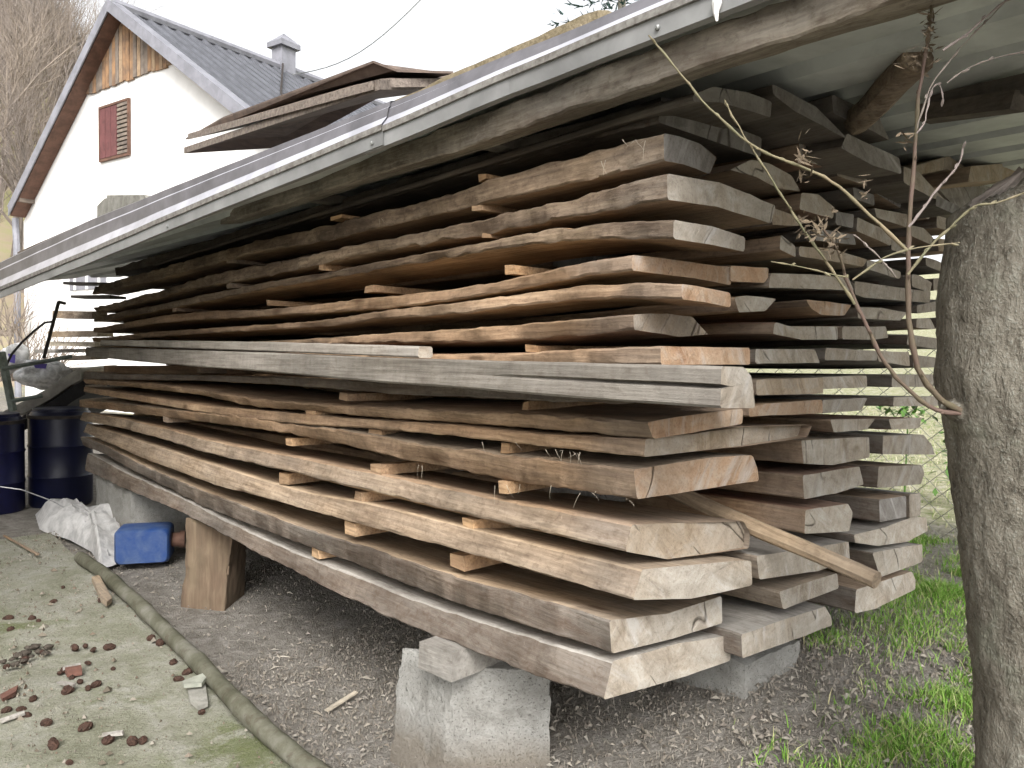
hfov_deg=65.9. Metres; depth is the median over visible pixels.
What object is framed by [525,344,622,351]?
spacer stick
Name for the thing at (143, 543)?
blue canister
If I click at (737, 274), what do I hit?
plank
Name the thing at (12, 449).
barrel
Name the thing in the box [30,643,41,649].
earth clod
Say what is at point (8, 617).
fallen cone
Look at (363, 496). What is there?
spacer stick
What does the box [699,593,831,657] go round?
plank
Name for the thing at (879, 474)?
plank
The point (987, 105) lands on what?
roof lath
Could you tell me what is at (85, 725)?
fallen cone
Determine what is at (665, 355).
plank
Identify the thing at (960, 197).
plank
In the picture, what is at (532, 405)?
spacer stick
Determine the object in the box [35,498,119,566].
white sack
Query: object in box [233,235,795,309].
plank
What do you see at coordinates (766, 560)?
plank
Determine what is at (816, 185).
plank
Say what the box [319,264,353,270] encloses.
spacer stick
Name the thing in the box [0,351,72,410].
metal frame
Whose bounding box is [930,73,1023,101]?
roof lath
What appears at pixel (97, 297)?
loose board
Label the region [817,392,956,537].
meadow grass
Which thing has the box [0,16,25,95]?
bare tree
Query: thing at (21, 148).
bare tree
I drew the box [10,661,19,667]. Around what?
earth clod
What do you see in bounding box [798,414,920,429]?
plank
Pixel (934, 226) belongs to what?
plank
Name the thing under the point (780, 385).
plank
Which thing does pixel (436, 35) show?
sky
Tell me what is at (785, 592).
plank
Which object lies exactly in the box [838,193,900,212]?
plank
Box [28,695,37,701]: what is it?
fallen cone
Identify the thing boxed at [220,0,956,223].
eave beam
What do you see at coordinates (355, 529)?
spacer stick
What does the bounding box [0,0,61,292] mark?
bare tree
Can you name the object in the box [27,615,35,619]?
fallen cone
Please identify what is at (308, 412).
spacer stick
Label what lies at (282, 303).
spacer stick
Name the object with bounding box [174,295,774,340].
plank
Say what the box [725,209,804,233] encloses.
plank
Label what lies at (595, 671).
plank
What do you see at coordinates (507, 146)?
cross batten
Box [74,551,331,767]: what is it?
mossy pole
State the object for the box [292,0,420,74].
power line
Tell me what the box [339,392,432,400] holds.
spacer stick
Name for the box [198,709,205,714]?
fallen cone
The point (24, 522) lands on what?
ground
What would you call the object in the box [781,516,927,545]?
plank
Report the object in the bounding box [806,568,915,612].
plank
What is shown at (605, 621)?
plank
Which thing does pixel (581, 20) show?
mossy board
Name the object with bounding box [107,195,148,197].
roof stone
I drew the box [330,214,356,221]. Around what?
spacer stick
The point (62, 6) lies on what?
bare tree
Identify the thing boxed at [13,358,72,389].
white bag
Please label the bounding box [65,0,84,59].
bare tree
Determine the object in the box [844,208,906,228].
plank
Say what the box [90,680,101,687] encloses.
fallen cone
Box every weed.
[871,406,937,491]
[922,418,948,495]
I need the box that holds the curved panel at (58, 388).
[5,365,116,415]
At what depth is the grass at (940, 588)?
1.85 m
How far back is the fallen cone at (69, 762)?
1.93 m
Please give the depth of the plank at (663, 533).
1.85 m
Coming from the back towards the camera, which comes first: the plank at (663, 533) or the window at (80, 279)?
the window at (80, 279)
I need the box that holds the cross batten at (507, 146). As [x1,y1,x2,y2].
[485,137,524,153]
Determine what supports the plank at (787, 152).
on the plank at (850, 156)
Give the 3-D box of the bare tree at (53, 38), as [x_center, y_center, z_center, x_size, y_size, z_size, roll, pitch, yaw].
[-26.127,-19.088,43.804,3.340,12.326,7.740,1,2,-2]
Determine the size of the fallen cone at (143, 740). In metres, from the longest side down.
0.027 x 0.023 x 0.023 m
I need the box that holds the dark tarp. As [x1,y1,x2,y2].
[22,381,112,429]
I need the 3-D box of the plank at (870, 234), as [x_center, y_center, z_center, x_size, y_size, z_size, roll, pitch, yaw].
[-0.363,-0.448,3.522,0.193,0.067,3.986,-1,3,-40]
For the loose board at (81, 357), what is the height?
0.050 m
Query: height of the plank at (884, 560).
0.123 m
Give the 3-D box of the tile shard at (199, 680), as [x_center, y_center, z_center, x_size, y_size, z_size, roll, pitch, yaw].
[-0.950,0.887,2.378,0.062,0.012,0.109,1,2,-2]
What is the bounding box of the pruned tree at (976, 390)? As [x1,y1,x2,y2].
[648,0,1023,767]
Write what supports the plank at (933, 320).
on the plank at (896, 341)
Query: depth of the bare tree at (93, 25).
42.04 m
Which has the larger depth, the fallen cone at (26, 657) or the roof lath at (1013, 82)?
the fallen cone at (26, 657)
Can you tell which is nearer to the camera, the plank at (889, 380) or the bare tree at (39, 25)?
the plank at (889, 380)
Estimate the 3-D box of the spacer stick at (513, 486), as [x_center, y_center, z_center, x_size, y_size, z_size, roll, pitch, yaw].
[0.097,0.224,1.842,0.030,0.029,0.336,3,3,44]
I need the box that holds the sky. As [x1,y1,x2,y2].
[56,0,944,261]
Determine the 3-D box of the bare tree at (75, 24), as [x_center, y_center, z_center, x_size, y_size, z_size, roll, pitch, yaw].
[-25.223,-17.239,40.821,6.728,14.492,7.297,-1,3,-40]
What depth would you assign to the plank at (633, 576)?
1.82 m
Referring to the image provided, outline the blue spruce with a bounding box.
[547,0,637,27]
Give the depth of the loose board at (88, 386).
5.67 m
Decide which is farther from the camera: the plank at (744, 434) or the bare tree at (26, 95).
the bare tree at (26, 95)
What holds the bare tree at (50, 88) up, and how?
on the hillside
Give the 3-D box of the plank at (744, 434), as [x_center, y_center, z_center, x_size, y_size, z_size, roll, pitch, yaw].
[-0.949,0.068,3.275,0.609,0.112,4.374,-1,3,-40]
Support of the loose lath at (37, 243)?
on the metal roof at (850, 66)
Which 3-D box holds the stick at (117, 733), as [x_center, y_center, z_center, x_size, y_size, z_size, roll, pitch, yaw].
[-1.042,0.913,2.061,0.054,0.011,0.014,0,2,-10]
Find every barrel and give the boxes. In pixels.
[0,411,25,514]
[26,406,92,507]
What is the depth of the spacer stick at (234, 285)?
2.96 m
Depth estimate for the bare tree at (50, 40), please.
39.81 m
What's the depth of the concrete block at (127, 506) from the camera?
4.18 m
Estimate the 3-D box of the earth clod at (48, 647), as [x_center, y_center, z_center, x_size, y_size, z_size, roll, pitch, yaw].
[-1.577,0.894,2.685,0.030,0.020,0.030,1,2,8]
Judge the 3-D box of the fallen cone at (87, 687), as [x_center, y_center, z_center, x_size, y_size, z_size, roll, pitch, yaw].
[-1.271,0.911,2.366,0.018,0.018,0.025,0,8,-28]
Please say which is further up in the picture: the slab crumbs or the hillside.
the hillside
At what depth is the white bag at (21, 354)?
5.84 m
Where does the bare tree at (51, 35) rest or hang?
on the hillside
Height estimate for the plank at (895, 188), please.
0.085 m
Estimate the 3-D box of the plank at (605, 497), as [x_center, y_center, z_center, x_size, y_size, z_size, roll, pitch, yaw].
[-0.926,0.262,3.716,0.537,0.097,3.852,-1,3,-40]
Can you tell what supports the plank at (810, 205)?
on the plank at (791, 237)
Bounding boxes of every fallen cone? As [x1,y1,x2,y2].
[1,706,11,713]
[2,615,13,619]
[6,626,14,630]
[16,706,26,711]
[20,655,28,663]
[22,712,31,717]
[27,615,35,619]
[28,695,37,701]
[40,718,52,726]
[47,738,58,750]
[61,686,74,694]
[65,759,73,764]
[70,644,78,650]
[77,721,92,731]
[85,685,90,690]
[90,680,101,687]
[101,734,114,744]
[103,643,115,650]
[126,736,137,746]
[138,735,147,744]
[146,634,155,640]
[155,639,164,646]
[169,658,177,664]
[173,676,183,681]
[182,667,192,675]
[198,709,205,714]
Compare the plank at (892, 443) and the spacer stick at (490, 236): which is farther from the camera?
the plank at (892, 443)
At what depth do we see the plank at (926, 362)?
2.26 m
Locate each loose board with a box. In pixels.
[34,349,84,352]
[45,341,100,346]
[47,331,112,336]
[52,311,106,318]
[56,355,107,359]
[63,282,108,285]
[67,385,106,388]
[69,367,103,371]
[71,295,125,298]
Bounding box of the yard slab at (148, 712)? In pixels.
[0,533,291,767]
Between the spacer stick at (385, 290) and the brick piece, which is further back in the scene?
the brick piece
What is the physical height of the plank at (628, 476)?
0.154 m
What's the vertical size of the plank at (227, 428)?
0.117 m
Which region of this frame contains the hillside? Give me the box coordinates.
[0,34,54,386]
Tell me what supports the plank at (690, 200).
on the plank at (550, 245)
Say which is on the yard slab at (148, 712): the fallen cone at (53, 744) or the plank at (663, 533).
the fallen cone at (53, 744)
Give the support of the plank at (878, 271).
on the plank at (864, 292)
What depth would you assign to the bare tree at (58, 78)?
37.86 m
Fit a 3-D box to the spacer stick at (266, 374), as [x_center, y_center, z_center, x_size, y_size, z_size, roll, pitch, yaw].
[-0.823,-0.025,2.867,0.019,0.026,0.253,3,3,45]
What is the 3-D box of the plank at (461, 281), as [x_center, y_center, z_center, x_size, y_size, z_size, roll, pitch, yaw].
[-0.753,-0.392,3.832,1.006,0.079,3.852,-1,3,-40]
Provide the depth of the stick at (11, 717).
2.15 m
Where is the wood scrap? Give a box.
[92,575,111,606]
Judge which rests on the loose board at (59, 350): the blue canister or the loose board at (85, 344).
the loose board at (85, 344)
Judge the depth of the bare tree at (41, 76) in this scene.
36.35 m
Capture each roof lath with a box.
[920,90,1023,123]
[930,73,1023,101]
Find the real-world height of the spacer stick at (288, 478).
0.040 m
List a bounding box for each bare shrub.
[0,286,48,335]
[0,309,97,381]
[0,322,88,363]
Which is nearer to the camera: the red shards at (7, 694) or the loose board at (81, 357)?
the red shards at (7, 694)
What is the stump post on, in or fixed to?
on the ground at (24, 522)
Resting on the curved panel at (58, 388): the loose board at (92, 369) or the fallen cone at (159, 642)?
the loose board at (92, 369)
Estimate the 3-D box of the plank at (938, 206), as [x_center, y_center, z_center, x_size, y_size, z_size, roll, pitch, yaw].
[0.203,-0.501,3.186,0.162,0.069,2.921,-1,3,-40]
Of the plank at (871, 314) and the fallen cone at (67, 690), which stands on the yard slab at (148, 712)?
the fallen cone at (67, 690)
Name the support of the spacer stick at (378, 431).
on the plank at (628, 476)
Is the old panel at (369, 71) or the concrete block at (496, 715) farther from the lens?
the old panel at (369, 71)
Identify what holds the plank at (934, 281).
on the plank at (930, 306)
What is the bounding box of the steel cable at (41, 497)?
[0,486,109,554]
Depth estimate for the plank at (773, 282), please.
1.81 m
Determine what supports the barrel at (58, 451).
on the ground at (24, 522)
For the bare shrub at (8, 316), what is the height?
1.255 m
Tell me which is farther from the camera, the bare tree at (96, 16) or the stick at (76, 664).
the bare tree at (96, 16)
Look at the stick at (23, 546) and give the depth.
4.02 m
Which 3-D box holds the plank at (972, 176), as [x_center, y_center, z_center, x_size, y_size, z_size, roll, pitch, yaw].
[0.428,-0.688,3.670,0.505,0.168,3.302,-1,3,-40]
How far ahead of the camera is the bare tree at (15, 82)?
28.81 m
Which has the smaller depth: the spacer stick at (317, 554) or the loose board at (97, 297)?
the spacer stick at (317, 554)
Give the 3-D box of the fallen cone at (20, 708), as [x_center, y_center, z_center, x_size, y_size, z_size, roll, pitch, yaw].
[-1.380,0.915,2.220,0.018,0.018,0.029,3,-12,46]
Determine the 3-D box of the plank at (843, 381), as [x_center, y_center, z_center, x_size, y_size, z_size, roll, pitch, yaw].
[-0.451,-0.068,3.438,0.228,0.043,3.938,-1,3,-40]
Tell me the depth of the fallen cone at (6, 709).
2.21 m
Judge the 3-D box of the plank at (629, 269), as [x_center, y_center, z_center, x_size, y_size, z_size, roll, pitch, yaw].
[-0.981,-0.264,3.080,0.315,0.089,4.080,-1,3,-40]
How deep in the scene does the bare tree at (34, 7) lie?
41.56 m
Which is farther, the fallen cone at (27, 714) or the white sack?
the white sack
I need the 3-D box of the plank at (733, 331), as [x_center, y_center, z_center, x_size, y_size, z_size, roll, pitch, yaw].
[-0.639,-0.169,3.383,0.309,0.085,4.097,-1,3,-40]
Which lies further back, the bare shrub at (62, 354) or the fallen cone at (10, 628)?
the bare shrub at (62, 354)
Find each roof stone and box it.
[97,195,143,216]
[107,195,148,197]
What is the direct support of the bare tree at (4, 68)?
on the hillside
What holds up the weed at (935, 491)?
on the ground at (24, 522)
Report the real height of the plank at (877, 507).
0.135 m
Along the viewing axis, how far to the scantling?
2.33 m
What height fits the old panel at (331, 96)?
0.401 m
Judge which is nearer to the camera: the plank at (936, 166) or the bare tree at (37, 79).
the plank at (936, 166)
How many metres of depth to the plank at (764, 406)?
1.82 m
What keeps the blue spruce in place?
on the ground at (24, 522)
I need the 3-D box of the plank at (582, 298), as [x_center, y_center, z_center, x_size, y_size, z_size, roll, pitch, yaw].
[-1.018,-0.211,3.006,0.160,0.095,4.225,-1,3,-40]
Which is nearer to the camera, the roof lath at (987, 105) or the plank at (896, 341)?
the roof lath at (987, 105)
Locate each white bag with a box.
[0,343,29,373]
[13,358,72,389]
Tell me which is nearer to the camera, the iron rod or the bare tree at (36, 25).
the iron rod
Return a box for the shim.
[418,636,499,681]
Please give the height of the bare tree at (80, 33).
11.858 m
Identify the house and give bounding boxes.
[7,0,385,413]
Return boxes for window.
[69,275,106,290]
[118,105,126,150]
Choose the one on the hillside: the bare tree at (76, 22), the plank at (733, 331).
the bare tree at (76, 22)
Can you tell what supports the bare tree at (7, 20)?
on the hillside
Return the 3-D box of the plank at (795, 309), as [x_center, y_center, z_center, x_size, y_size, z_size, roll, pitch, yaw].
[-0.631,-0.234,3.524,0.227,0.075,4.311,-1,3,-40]
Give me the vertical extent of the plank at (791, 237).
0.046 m
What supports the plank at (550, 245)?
on the plank at (629, 269)
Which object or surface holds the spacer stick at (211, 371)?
on the plank at (161, 369)
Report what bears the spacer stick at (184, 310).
on the plank at (629, 269)
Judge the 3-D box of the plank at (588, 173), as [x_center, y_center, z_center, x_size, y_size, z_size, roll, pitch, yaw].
[-1.019,-0.481,3.017,0.182,0.073,4.169,-1,3,-40]
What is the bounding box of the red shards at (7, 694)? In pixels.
[0,685,17,701]
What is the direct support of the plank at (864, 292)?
on the plank at (871, 314)
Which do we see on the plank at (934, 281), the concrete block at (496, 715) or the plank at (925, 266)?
the plank at (925, 266)
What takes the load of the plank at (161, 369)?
on the plank
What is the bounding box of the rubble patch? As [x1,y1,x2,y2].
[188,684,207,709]
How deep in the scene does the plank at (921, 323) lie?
2.24 m
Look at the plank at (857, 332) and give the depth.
2.02 m
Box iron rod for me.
[42,300,65,358]
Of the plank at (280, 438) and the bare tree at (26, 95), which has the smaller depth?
the plank at (280, 438)
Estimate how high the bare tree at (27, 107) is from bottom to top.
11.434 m
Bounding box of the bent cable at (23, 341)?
[7,321,52,363]
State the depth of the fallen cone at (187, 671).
2.48 m
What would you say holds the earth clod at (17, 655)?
on the yard slab at (148, 712)
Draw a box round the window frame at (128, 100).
[98,98,130,162]
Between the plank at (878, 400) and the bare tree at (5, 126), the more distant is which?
the bare tree at (5, 126)
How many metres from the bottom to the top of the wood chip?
0.009 m
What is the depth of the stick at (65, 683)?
2.36 m
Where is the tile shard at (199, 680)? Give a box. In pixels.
[182,673,205,687]
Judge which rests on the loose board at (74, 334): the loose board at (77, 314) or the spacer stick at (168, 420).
the loose board at (77, 314)
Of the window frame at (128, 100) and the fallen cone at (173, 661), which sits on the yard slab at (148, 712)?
the fallen cone at (173, 661)
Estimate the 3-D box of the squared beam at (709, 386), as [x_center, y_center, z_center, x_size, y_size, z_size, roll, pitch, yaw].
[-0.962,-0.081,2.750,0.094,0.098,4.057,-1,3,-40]
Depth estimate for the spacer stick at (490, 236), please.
1.79 m
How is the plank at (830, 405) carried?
on the plank
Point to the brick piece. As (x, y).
(74, 670)
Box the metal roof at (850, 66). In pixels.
[0,0,1023,297]
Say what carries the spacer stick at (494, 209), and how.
on the plank at (690, 200)
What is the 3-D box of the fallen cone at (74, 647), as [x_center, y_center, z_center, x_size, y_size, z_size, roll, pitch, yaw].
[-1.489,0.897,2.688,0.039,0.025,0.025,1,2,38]
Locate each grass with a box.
[729,533,974,767]
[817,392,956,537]
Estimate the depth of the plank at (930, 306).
2.25 m
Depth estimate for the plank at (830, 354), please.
1.93 m
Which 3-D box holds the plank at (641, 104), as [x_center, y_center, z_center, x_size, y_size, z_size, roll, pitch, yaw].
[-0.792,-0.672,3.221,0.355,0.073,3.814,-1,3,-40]
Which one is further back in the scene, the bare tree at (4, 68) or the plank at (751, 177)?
the bare tree at (4, 68)
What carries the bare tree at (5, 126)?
on the hillside
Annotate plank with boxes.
[79,397,758,504]
[80,412,749,558]
[81,437,721,652]
[83,379,742,438]
[83,424,751,599]
[84,371,653,403]
[84,386,811,461]
[85,346,749,364]
[85,453,730,698]
[92,134,715,295]
[92,283,730,341]
[93,255,730,333]
[94,174,774,312]
[94,220,744,322]
[95,313,706,351]
[104,365,295,374]
[115,100,761,276]
[133,413,464,473]
[135,414,625,501]
[154,87,771,265]
[155,160,799,289]
[166,364,822,394]
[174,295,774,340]
[182,97,668,246]
[197,300,850,341]
[206,273,853,328]
[212,266,768,327]
[227,255,617,309]
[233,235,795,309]
[264,307,905,340]
[266,384,822,416]
[432,322,837,349]
[433,334,936,352]
[517,281,930,317]
[595,495,624,500]
[606,326,887,346]
[611,212,853,254]
[616,228,855,255]
[624,488,851,533]
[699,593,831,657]
[703,434,869,464]
[704,351,909,367]
[713,143,821,172]
[714,531,849,578]
[715,246,866,273]
[715,460,862,498]
[720,570,838,608]
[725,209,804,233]
[733,85,844,150]
[742,415,874,431]
[747,355,935,368]
[748,372,933,386]
[750,349,818,363]
[751,375,866,388]
[754,394,937,406]
[754,396,866,412]
[759,173,866,199]
[763,193,833,220]
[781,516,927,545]
[783,530,922,575]
[787,134,900,180]
[791,260,900,281]
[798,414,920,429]
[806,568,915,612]
[808,95,888,143]
[808,348,876,361]
[809,430,933,454]
[809,490,905,521]
[815,187,874,209]
[816,318,934,330]
[831,217,890,250]
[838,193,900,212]
[838,460,923,487]
[840,299,935,312]
[841,239,905,259]
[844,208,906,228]
[848,487,920,517]
[857,167,944,203]
[865,274,931,291]
[871,238,944,259]
[881,257,940,274]
[887,196,958,218]
[888,226,932,245]
[900,156,964,175]
[912,216,945,235]
[923,164,1013,188]
[923,318,936,328]
[926,278,938,290]
[938,185,989,217]
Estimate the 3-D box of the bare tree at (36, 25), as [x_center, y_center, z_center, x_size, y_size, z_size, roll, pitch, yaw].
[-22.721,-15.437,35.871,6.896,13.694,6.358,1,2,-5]
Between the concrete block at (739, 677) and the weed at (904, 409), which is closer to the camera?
the concrete block at (739, 677)
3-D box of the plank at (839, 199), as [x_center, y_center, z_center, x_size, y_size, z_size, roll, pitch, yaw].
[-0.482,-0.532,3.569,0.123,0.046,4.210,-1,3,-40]
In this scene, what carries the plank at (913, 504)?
on the plank at (893, 531)
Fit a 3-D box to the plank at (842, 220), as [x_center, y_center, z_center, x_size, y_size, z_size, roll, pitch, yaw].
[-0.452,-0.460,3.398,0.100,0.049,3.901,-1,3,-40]
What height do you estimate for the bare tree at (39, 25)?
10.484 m
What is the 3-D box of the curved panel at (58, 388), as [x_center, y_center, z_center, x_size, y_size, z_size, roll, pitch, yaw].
[-3.420,0.093,6.048,0.722,0.487,0.914,1,2,0]
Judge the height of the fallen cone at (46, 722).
0.023 m
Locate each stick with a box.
[0,711,24,722]
[3,535,38,554]
[57,681,75,686]
[63,662,80,669]
[101,730,123,736]
[163,416,193,422]
[173,308,241,312]
[197,368,226,373]
[226,283,253,288]
[227,259,268,265]
[252,374,285,375]
[266,300,324,306]
[279,471,323,484]
[286,437,332,445]
[306,410,334,414]
[312,547,336,558]
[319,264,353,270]
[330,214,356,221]
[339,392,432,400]
[345,520,388,536]
[354,490,397,501]
[364,285,437,295]
[369,429,405,434]
[370,461,452,474]
[450,551,503,571]
[462,516,514,528]
[472,204,518,214]
[478,174,499,182]
[482,233,508,239]
[498,480,550,493]
[500,442,555,452]
[505,265,552,275]
[522,401,601,409]
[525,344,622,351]
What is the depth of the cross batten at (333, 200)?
2.40 m
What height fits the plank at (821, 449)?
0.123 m
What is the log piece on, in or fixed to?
on the plank at (850, 156)
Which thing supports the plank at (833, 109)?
on the plank at (816, 185)
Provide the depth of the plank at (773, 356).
1.76 m
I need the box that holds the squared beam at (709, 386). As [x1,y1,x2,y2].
[86,347,754,407]
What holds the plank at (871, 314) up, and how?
on the plank at (857, 332)
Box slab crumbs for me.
[0,531,281,767]
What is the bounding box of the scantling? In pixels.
[100,340,432,357]
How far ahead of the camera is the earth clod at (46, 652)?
2.63 m
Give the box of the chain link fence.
[756,349,957,539]
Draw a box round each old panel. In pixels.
[184,80,424,153]
[186,61,452,139]
[188,75,446,139]
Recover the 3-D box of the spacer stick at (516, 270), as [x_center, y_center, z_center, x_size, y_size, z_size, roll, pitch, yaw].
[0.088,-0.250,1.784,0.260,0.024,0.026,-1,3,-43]
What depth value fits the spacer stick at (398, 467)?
2.18 m
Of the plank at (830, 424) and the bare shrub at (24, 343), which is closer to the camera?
the plank at (830, 424)
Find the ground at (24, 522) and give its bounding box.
[0,274,974,767]
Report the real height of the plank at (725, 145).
0.069 m
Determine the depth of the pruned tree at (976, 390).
1.11 m
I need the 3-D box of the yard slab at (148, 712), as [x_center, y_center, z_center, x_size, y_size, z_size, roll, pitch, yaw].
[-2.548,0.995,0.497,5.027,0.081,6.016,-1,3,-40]
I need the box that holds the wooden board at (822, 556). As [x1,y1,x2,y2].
[664,491,881,588]
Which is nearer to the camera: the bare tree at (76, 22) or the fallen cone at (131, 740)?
the fallen cone at (131, 740)
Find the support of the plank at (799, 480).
on the plank at (227, 428)
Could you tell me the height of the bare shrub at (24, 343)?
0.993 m
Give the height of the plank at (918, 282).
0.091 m
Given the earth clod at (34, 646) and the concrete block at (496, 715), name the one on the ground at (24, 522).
the concrete block at (496, 715)
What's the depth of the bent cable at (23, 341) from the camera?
5.59 m
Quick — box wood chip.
[324,691,357,711]
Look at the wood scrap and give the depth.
3.25 m
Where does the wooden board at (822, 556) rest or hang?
on the plank at (663, 533)
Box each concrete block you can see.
[95,475,190,547]
[390,648,550,767]
[671,640,799,698]
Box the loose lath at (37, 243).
[17,229,69,253]
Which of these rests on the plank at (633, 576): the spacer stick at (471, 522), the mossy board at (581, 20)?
the spacer stick at (471, 522)
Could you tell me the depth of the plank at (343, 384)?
2.28 m
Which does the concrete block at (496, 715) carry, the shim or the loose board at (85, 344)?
the shim
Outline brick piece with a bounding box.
[65,665,81,676]
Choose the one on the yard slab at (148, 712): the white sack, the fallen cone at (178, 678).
the fallen cone at (178, 678)
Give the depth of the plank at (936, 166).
2.25 m
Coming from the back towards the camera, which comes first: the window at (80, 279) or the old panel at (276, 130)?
the window at (80, 279)
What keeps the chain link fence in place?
on the ground at (24, 522)
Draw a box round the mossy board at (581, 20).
[394,10,610,100]
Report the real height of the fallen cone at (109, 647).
0.026 m
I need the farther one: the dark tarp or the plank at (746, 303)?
the dark tarp
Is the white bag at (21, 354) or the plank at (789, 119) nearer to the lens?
the plank at (789, 119)
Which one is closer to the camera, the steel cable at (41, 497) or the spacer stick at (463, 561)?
the spacer stick at (463, 561)
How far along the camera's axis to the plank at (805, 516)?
1.95 m
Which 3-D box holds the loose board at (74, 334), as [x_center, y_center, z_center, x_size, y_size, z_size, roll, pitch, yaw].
[-3.360,-0.387,6.133,0.684,0.046,0.127,2,2,31]
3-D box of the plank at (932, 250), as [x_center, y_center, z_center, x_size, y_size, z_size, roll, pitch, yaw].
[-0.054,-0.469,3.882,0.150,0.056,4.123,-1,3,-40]
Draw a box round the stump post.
[181,517,245,610]
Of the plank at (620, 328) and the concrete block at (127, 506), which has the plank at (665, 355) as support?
the plank at (620, 328)
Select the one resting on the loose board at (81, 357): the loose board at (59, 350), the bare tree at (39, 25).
the loose board at (59, 350)
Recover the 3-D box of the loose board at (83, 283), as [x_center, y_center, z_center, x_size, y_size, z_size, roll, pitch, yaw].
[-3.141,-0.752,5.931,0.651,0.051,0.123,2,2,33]
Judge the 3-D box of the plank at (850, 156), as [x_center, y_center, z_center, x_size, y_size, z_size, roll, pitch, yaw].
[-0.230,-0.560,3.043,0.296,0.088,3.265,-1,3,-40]
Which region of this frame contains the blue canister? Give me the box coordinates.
[114,522,185,564]
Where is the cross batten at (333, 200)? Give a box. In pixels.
[307,194,347,205]
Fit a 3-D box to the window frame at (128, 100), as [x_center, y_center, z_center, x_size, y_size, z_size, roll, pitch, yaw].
[-6.779,-4.315,13.455,0.960,0.945,0.045,2,2,35]
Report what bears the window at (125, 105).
in the house
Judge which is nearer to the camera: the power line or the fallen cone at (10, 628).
the fallen cone at (10, 628)
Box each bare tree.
[0,0,23,59]
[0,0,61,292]
[0,0,68,148]
[0,0,81,141]
[0,0,82,144]
[0,0,88,152]
[0,0,92,78]
[0,0,92,124]
[0,0,94,256]
[0,0,96,117]
[0,0,98,218]
[0,2,73,153]
[0,8,50,247]
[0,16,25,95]
[0,24,28,221]
[0,40,56,198]
[1,0,96,81]
[6,0,90,97]
[8,16,67,157]
[32,0,99,99]
[37,0,80,114]
[38,0,99,78]
[48,0,137,74]
[63,0,176,71]
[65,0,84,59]
[78,0,137,50]
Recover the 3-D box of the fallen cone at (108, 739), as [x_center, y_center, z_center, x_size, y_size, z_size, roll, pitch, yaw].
[-1.050,0.925,2.052,0.026,0.026,0.036,2,2,28]
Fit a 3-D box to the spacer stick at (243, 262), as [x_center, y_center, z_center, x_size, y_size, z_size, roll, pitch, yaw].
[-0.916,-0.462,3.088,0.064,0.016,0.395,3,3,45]
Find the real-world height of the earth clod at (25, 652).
0.023 m
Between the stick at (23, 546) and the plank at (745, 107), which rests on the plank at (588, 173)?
the plank at (745, 107)
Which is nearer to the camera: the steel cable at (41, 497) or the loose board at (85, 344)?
the steel cable at (41, 497)
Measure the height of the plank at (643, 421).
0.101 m
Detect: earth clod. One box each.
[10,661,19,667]
[13,652,22,657]
[21,649,31,655]
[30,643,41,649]
[41,651,50,654]
[43,644,53,649]
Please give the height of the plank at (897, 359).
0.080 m
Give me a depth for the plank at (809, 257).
1.92 m
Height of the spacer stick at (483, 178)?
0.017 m
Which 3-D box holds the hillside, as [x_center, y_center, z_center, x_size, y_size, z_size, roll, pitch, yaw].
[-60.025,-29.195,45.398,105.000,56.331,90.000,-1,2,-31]
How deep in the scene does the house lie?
13.53 m
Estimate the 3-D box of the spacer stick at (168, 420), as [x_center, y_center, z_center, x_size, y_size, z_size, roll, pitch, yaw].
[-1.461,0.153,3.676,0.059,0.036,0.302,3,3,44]
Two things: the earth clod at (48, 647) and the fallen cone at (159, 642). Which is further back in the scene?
the fallen cone at (159, 642)
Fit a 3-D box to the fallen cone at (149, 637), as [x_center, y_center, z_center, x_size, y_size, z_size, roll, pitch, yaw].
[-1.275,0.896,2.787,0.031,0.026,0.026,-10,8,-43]
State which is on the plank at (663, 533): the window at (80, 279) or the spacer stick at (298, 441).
the spacer stick at (298, 441)
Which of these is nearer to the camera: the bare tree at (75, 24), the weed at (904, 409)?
the weed at (904, 409)
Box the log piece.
[843,51,933,134]
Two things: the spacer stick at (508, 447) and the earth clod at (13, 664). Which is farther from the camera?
the earth clod at (13, 664)

